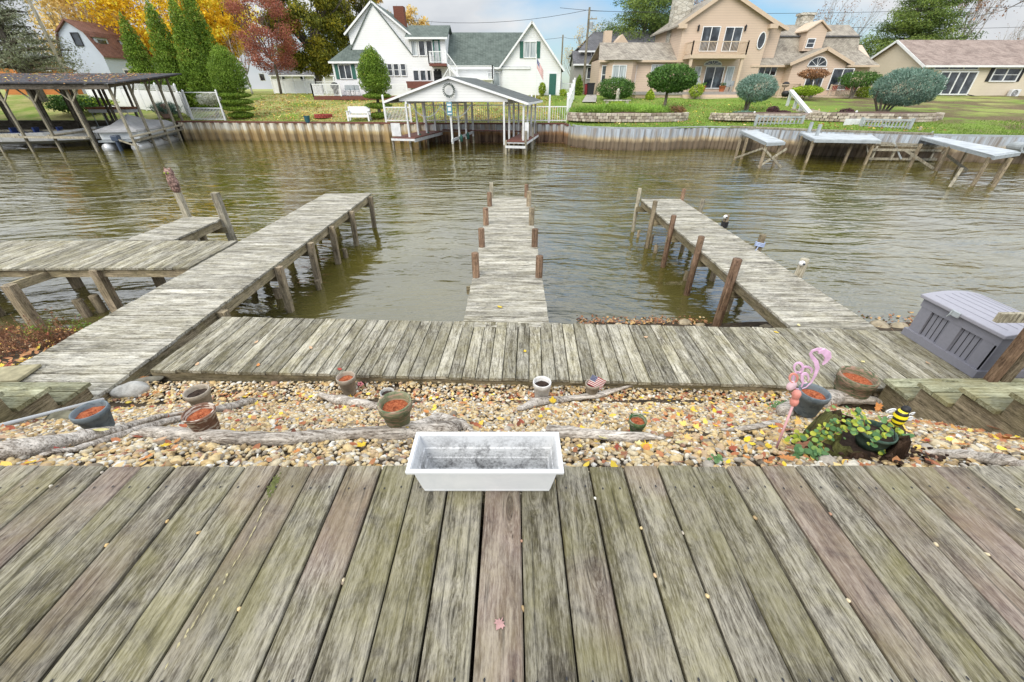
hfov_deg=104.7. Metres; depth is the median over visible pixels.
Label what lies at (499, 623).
fallen leaf
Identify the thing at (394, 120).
picket fence
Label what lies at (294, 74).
distant house
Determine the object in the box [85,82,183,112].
picket fence
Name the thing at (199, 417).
flower pot
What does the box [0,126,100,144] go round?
fishing boat
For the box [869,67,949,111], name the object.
ornamental tree
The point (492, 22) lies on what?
power line
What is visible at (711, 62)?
window
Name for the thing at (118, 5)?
maple tree
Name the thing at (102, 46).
house
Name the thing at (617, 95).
garden statue
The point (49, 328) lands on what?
weed clump
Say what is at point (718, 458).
green weed
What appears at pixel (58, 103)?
shrub
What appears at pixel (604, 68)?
window
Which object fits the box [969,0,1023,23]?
hanging branch
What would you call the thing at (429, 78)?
window
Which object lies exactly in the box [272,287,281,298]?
piling stub
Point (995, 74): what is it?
window
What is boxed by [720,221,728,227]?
black sleeve
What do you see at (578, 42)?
bare tree
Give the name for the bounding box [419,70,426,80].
window
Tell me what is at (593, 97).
path
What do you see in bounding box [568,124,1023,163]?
sheet pile seawall
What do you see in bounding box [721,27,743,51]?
window
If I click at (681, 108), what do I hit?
grass mound
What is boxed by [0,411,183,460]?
driftwood log
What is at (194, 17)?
arborvitae
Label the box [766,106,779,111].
heather clump
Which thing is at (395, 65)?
window
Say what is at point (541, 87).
shrub
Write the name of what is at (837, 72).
patio door
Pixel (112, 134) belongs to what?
pontoon boat
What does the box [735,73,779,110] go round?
ornamental tree
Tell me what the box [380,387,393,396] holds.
flower pot
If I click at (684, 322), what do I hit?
shore rock
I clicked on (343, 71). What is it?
window
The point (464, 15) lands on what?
sky
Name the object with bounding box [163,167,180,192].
owl decoy
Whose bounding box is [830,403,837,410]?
fallen leaf
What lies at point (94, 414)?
flower pot
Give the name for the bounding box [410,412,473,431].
driftwood log
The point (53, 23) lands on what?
tree
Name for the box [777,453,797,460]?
fallen leaf
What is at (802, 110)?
stone steps
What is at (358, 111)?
bench
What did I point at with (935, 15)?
pine tree
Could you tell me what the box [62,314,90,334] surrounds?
weed clump
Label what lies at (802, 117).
dock railing
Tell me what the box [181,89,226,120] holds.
fence
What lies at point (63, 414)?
rock
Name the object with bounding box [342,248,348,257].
piling stub
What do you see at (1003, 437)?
fallen leaf
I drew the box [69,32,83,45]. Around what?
window
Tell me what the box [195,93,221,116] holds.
shrub
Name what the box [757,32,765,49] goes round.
oval window
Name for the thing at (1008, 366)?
stair handrail
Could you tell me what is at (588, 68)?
window
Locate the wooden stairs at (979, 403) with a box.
[878,379,1023,437]
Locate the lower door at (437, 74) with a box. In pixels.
[433,69,442,80]
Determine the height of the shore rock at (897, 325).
0.165 m
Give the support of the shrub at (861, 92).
on the lawn at (964, 109)
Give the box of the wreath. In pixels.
[442,83,454,97]
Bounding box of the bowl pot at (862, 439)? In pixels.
[855,419,898,452]
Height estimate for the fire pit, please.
0.250 m
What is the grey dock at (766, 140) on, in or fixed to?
in the water
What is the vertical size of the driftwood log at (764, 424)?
0.153 m
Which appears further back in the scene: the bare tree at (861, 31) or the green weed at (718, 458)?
the bare tree at (861, 31)
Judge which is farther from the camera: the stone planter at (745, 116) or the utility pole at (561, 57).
the utility pole at (561, 57)
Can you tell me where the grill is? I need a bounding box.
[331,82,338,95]
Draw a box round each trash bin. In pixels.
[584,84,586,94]
[586,83,594,94]
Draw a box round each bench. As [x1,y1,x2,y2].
[346,106,371,120]
[843,119,864,124]
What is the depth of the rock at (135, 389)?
4.18 m
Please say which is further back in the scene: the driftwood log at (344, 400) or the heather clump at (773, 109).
the heather clump at (773, 109)
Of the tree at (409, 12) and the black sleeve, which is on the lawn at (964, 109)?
the tree at (409, 12)
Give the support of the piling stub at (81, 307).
in the water
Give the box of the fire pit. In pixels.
[314,114,332,117]
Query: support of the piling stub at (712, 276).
in the water
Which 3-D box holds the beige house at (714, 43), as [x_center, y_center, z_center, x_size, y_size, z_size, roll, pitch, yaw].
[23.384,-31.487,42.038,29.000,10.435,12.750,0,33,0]
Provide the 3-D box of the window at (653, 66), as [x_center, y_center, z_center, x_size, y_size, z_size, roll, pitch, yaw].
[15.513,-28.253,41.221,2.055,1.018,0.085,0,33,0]
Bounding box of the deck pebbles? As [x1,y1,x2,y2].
[49,471,1020,611]
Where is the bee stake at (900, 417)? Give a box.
[886,403,914,438]
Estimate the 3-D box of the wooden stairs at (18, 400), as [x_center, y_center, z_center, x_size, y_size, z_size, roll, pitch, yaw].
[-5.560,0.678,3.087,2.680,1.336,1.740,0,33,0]
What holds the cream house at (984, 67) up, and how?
on the lawn at (964, 109)
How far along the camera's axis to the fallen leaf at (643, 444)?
2.35 m
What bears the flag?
in the flower pot at (591, 390)
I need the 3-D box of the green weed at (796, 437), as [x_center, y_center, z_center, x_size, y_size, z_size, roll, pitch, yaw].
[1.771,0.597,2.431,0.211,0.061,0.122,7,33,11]
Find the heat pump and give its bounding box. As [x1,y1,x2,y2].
[1007,89,1021,95]
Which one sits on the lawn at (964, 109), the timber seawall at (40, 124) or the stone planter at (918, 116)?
the stone planter at (918, 116)
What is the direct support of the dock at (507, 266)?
in the water
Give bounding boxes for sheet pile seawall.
[176,121,424,142]
[423,123,568,144]
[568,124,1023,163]
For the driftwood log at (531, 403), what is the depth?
4.04 m
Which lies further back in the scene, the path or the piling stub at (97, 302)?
the path
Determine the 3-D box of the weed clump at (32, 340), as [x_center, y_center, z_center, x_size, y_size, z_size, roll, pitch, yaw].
[-6.982,-0.096,5.739,0.657,0.494,0.468,0,33,0]
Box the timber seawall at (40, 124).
[0,120,183,138]
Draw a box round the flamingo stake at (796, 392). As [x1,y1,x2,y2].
[775,348,831,448]
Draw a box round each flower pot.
[68,400,114,428]
[181,402,220,431]
[182,384,212,405]
[336,371,355,395]
[377,391,411,427]
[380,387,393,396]
[533,376,550,396]
[585,379,599,394]
[628,413,646,431]
[793,383,831,417]
[833,366,880,405]
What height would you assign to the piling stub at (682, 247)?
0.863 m
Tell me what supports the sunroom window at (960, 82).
in the cream house at (984, 67)
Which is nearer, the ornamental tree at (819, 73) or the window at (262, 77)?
the ornamental tree at (819, 73)
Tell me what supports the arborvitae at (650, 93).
on the lawn at (964, 109)
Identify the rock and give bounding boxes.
[45,410,71,420]
[109,381,149,398]
[133,376,164,382]
[678,319,691,324]
[870,320,890,327]
[889,322,908,327]
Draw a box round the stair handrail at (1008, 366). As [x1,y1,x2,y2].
[983,312,1023,381]
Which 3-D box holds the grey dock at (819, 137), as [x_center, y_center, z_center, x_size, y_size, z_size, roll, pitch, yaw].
[19.951,-11.982,24.543,3.961,2.700,7.530,15,35,22]
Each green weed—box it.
[707,454,722,463]
[766,395,786,408]
[784,429,804,443]
[792,441,829,459]
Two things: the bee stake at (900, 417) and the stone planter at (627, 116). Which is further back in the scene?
the stone planter at (627, 116)
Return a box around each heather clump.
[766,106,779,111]
[837,108,854,111]
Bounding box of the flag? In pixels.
[587,374,605,389]
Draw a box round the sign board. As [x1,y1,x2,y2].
[446,102,451,114]
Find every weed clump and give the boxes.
[0,314,26,344]
[0,324,30,357]
[2,314,61,348]
[8,316,55,340]
[31,317,79,345]
[44,307,77,332]
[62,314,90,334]
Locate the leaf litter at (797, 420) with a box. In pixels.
[0,390,1023,467]
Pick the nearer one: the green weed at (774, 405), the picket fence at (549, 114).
the green weed at (774, 405)
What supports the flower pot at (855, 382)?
on the gravel
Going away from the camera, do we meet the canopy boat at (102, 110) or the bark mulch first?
the bark mulch
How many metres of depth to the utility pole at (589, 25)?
44.66 m
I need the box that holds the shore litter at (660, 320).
[552,311,914,341]
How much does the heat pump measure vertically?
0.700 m
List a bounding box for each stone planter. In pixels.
[567,111,688,121]
[709,112,808,120]
[805,111,944,121]
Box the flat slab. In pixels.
[0,364,41,381]
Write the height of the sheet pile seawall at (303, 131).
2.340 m
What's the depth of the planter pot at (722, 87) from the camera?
40.11 m
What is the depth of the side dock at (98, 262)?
7.27 m
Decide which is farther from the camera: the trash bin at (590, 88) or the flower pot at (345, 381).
the trash bin at (590, 88)
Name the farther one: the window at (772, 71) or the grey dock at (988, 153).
the window at (772, 71)
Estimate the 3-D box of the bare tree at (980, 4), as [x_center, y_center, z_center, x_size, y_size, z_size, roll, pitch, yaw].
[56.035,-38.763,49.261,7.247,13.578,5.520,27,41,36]
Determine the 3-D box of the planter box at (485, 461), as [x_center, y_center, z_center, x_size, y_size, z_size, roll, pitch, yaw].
[-0.099,0.494,1.563,0.578,0.174,0.202,0,33,0]
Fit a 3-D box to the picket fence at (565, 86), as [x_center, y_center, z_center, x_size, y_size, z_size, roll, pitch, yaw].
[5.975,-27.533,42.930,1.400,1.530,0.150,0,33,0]
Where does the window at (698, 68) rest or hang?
in the beige house at (714, 43)
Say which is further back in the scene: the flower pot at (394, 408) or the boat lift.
the boat lift
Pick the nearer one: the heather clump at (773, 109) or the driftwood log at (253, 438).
the driftwood log at (253, 438)
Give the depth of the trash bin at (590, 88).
42.18 m
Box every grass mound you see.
[565,100,675,115]
[668,105,686,112]
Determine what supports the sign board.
attached to the white boathouse at (468, 90)
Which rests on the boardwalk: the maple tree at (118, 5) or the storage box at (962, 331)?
the storage box at (962, 331)
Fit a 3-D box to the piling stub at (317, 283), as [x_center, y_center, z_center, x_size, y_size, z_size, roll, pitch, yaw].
[-4.101,-0.919,8.546,0.140,0.858,0.121,0,33,0]
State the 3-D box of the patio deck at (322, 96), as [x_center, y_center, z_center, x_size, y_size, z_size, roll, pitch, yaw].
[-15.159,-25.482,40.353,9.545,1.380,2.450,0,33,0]
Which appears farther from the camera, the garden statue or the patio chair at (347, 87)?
the patio chair at (347, 87)
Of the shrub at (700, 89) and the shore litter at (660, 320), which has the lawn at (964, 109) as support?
the shrub at (700, 89)
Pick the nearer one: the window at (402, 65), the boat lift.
the boat lift
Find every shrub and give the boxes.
[40,94,103,114]
[77,97,119,106]
[147,100,181,117]
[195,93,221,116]
[538,82,545,95]
[559,89,566,95]
[595,76,634,99]
[688,82,704,98]
[732,110,752,112]
[790,85,824,99]
[855,86,872,96]
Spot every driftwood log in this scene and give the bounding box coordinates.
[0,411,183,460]
[39,397,257,455]
[128,419,466,446]
[318,392,377,409]
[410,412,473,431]
[517,385,632,410]
[545,424,663,441]
[720,420,781,430]
[776,389,882,416]
[921,448,1023,465]
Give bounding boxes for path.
[582,94,596,101]
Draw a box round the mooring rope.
[754,241,765,250]
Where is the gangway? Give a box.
[785,90,811,112]
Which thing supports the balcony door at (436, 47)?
in the white house at (414, 56)
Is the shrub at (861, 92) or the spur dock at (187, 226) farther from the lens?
the shrub at (861, 92)
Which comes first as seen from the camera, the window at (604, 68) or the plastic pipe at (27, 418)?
the plastic pipe at (27, 418)
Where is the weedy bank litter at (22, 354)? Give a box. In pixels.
[0,326,82,366]
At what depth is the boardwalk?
4.68 m
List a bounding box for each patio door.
[703,66,724,88]
[803,68,826,86]
[826,68,854,89]
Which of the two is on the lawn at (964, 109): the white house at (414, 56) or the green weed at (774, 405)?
the white house at (414, 56)
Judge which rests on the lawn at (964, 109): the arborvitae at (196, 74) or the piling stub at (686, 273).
the arborvitae at (196, 74)
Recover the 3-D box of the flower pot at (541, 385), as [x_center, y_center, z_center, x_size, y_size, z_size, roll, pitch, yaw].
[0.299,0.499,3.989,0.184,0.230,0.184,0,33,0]
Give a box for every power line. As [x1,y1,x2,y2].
[353,10,585,22]
[565,8,659,11]
[607,6,1015,13]
[852,27,1012,28]
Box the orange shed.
[0,61,83,94]
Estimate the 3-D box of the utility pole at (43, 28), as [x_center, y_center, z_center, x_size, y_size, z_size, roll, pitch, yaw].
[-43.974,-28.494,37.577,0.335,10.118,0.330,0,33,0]
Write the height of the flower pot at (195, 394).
0.188 m
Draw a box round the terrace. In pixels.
[774,84,862,97]
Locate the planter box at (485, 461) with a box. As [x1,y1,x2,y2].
[405,432,563,490]
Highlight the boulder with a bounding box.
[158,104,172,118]
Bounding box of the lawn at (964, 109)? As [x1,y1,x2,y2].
[0,89,1023,134]
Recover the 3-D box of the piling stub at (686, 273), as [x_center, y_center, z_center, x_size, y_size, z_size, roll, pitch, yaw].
[3.871,-1.177,8.941,0.113,0.867,0.101,0,33,0]
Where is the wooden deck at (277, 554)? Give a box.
[0,465,1023,681]
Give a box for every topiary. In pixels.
[205,43,254,118]
[356,45,391,118]
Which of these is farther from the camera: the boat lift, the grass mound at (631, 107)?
the grass mound at (631, 107)
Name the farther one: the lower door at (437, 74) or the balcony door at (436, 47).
the lower door at (437, 74)
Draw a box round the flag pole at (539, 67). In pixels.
[535,54,542,97]
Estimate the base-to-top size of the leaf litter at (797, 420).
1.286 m
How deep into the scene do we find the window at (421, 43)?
40.21 m
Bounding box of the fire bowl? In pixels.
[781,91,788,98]
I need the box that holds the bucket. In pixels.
[303,114,309,122]
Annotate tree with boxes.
[0,0,93,102]
[23,0,129,64]
[53,0,119,27]
[60,0,268,68]
[177,0,254,57]
[219,0,304,93]
[220,30,256,93]
[257,0,348,92]
[331,0,376,48]
[405,4,431,26]
[562,44,577,75]
[572,23,604,47]
[591,0,671,40]
[646,62,699,106]
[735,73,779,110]
[797,67,831,97]
[813,1,854,24]
[835,70,882,98]
[839,0,886,34]
[859,0,988,57]
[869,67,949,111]
[951,0,1009,39]
[996,21,1023,39]
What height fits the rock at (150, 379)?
0.071 m
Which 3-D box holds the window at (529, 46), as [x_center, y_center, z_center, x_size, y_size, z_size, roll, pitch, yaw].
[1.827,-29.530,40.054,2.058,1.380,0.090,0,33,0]
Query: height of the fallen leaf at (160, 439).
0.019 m
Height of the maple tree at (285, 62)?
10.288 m
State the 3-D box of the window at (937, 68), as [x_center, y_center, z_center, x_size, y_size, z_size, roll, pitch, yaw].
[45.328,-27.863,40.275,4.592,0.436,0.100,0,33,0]
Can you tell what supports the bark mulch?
on the gravel
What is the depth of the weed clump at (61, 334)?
5.94 m
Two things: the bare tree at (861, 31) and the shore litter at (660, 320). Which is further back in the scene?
the bare tree at (861, 31)
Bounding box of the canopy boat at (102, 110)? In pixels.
[85,107,138,128]
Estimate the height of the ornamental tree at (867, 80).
2.450 m
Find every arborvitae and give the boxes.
[118,10,164,90]
[144,0,200,109]
[166,0,224,110]
[180,0,232,105]
[574,75,583,94]
[645,88,654,99]
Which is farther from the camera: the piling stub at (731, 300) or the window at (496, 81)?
the window at (496, 81)
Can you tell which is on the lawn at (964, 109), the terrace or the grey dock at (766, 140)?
the terrace
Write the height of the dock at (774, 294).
1.954 m
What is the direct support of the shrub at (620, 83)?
on the lawn at (964, 109)
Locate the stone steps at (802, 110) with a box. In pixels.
[790,109,837,118]
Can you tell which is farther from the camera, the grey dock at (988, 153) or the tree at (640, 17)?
the tree at (640, 17)
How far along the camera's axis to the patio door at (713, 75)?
41.19 m
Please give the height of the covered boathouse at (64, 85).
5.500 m
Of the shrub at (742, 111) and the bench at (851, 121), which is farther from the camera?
the shrub at (742, 111)
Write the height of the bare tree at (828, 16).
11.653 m
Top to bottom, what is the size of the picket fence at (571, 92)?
3.070 m
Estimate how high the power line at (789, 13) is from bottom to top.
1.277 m
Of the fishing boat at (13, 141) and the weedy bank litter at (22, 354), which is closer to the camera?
the weedy bank litter at (22, 354)
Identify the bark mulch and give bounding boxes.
[797,441,948,464]
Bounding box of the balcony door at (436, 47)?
[432,41,441,62]
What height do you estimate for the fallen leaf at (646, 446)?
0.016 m
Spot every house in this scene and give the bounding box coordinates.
[55,18,187,93]
[258,60,334,91]
[328,0,564,94]
[569,31,655,87]
[589,0,879,98]
[863,40,1023,95]
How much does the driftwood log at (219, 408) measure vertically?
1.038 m
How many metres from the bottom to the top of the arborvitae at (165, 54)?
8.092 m
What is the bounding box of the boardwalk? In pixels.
[150,317,1023,394]
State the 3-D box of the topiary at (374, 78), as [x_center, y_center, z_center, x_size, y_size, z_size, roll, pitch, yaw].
[-10.815,-20.290,31.178,2.634,5.164,2.606,0,33,0]
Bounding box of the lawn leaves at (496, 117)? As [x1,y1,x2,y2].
[207,94,943,131]
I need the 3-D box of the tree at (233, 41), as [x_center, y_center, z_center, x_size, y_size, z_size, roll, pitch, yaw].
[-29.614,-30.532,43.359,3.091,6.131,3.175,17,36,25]
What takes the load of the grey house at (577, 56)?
on the lawn at (964, 109)
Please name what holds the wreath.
hanging from the white boathouse at (468, 90)
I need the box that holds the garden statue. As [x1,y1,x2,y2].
[604,88,630,103]
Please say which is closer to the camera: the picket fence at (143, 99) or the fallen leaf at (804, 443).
the fallen leaf at (804, 443)
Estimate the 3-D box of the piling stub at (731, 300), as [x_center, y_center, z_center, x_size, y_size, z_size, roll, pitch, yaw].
[4.116,-0.435,7.729,0.166,0.922,0.151,0,33,0]
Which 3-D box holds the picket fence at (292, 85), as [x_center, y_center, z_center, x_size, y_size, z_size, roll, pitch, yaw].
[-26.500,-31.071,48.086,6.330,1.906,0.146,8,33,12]
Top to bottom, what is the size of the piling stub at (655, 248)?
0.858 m
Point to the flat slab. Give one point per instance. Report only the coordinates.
(18, 373)
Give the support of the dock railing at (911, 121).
on the lawn at (964, 109)
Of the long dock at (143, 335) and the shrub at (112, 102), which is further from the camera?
the shrub at (112, 102)
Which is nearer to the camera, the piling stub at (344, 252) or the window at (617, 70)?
the piling stub at (344, 252)
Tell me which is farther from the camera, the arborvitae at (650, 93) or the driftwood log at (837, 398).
the arborvitae at (650, 93)
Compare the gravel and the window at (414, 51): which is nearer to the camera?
the gravel
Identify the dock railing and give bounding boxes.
[754,115,804,125]
[858,117,915,128]
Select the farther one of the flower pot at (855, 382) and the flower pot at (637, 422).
the flower pot at (855, 382)
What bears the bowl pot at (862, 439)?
on the tree stump
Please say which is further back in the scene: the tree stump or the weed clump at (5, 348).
the weed clump at (5, 348)
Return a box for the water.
[0,128,1023,349]
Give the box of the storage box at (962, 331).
[901,290,1023,377]
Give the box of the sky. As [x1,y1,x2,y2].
[0,0,1023,88]
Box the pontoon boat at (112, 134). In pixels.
[93,114,179,150]
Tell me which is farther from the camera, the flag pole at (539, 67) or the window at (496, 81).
the window at (496, 81)
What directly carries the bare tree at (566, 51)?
on the lawn at (964, 109)
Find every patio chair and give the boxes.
[344,85,350,95]
[349,85,355,95]
[353,85,360,95]
[725,81,731,90]
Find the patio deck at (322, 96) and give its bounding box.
[310,83,407,99]
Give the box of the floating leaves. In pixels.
[436,142,612,150]
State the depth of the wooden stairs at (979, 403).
3.43 m
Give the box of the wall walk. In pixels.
[730,126,933,134]
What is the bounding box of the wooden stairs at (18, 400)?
[0,382,93,422]
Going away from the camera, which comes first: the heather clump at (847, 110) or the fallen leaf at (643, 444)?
the fallen leaf at (643, 444)
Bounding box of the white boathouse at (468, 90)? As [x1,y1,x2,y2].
[382,76,542,154]
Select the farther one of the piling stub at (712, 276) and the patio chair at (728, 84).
the patio chair at (728, 84)
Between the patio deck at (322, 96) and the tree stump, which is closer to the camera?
the tree stump
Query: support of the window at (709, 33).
in the beige house at (714, 43)
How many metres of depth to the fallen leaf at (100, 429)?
2.56 m
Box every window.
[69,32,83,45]
[258,73,265,80]
[334,64,356,78]
[387,63,393,75]
[393,63,399,75]
[400,63,406,75]
[410,40,417,55]
[412,70,419,80]
[418,40,425,55]
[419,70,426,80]
[425,40,432,55]
[427,70,431,80]
[487,72,499,85]
[520,41,539,57]
[586,67,590,78]
[601,65,606,82]
[611,65,626,82]
[651,64,662,71]
[694,66,701,80]
[698,26,721,51]
[704,60,721,65]
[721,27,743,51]
[724,66,734,83]
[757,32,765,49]
[758,67,777,75]
[807,56,826,66]
[933,67,979,69]
[936,71,979,94]
[984,68,1023,81]
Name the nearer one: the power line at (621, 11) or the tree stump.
the tree stump
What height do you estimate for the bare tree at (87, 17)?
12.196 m
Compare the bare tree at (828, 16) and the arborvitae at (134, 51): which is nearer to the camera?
the arborvitae at (134, 51)
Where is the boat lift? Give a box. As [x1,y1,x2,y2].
[844,131,943,160]
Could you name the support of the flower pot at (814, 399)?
on the gravel
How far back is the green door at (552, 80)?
41.61 m
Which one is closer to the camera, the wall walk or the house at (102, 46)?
the wall walk
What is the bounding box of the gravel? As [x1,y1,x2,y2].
[0,380,1023,493]
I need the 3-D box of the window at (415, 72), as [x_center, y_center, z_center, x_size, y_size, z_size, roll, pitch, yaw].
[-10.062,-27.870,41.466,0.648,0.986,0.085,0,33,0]
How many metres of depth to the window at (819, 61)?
40.06 m
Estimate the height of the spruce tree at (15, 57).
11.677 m
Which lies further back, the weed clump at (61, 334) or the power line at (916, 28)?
the power line at (916, 28)
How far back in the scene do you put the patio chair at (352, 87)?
40.24 m
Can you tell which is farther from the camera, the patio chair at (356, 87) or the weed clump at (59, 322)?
the patio chair at (356, 87)
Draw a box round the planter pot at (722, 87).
[719,82,725,91]
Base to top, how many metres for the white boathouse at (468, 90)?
5.120 m
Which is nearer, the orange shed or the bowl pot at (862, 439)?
the bowl pot at (862, 439)
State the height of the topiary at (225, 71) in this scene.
5.321 m
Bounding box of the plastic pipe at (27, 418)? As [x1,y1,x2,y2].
[0,398,104,426]
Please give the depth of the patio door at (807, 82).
40.93 m
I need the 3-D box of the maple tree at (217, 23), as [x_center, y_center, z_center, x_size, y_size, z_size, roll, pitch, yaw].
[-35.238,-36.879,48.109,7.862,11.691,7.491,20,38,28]
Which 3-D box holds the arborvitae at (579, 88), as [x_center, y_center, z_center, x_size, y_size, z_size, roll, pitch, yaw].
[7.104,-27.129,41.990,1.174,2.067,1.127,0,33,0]
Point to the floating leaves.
(502, 142)
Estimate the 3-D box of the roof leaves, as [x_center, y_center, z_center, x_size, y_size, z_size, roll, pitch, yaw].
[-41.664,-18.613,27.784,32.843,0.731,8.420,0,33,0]
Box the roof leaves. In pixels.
[0,72,163,81]
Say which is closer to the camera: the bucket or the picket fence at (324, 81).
the bucket
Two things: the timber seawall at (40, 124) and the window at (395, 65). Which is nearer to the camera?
the timber seawall at (40, 124)
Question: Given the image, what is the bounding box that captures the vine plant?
[800,405,914,454]
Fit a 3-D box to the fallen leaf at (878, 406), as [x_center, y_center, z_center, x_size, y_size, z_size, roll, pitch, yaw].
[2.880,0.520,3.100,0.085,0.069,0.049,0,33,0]
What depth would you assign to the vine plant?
2.13 m
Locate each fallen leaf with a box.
[92,428,108,430]
[152,436,166,441]
[356,441,366,446]
[494,618,504,629]
[641,441,652,447]
[643,444,649,449]
[753,454,762,458]
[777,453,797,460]
[784,445,807,448]
[795,440,809,445]
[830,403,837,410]
[874,402,882,411]
[998,436,1020,439]
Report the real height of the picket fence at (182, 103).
2.210 m
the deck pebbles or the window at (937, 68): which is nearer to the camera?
the deck pebbles
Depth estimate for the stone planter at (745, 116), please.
28.07 m
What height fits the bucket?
0.570 m
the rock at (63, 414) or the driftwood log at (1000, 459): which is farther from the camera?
the rock at (63, 414)
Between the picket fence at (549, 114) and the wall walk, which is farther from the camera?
the picket fence at (549, 114)
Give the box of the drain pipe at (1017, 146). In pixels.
[1006,141,1023,152]
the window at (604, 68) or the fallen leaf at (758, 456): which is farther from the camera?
the window at (604, 68)
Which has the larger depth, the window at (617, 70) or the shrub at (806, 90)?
the window at (617, 70)
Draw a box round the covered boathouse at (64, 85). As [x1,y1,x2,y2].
[0,73,183,151]
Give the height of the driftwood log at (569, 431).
0.122 m
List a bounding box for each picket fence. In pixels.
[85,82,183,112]
[176,91,191,119]
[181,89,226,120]
[270,76,315,93]
[314,77,334,93]
[381,95,411,121]
[422,102,530,122]
[530,94,568,122]
[560,80,572,93]
[566,78,575,110]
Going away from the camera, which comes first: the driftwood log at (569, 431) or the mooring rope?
the driftwood log at (569, 431)
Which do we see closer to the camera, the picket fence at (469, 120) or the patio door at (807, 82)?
the picket fence at (469, 120)
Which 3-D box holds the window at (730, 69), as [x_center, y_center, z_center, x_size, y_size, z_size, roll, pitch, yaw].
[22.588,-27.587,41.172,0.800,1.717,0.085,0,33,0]
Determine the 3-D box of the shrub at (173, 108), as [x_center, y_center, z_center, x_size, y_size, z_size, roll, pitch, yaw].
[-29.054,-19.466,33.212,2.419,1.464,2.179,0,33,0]
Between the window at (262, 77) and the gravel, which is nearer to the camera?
the gravel
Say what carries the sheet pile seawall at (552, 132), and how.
in the water
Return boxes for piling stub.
[71,298,92,317]
[88,294,107,312]
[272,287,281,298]
[314,279,321,289]
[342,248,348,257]
[653,244,657,252]
[679,244,684,252]
[683,270,688,280]
[709,271,716,280]
[726,298,733,311]
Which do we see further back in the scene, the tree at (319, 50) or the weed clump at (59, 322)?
the tree at (319, 50)
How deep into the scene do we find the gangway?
31.68 m
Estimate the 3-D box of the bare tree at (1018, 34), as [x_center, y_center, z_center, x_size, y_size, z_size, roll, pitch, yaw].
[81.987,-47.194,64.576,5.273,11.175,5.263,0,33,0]
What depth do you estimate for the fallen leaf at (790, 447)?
2.23 m
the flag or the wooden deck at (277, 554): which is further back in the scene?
the flag
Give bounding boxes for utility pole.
[27,0,78,96]
[560,35,563,89]
[582,7,596,93]
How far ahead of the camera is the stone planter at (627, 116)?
28.27 m
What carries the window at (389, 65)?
in the white house at (414, 56)
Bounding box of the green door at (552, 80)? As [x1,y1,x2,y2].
[548,73,556,94]
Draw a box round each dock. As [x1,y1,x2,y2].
[0,240,236,328]
[19,193,376,399]
[126,192,237,242]
[462,182,548,334]
[631,188,880,332]
[733,130,786,167]
[794,122,881,164]
[904,137,1021,186]
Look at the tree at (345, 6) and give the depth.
49.59 m
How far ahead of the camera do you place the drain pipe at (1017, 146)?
21.98 m
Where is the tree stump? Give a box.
[800,409,911,461]
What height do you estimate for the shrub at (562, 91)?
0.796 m
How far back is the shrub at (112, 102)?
34.50 m
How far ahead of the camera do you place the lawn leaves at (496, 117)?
34.80 m
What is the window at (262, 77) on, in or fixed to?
in the distant house at (294, 74)
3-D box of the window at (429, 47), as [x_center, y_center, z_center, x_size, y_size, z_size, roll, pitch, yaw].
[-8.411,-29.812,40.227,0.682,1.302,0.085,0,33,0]
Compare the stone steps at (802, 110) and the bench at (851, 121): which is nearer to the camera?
the bench at (851, 121)
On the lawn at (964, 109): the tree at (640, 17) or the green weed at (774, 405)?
the tree at (640, 17)

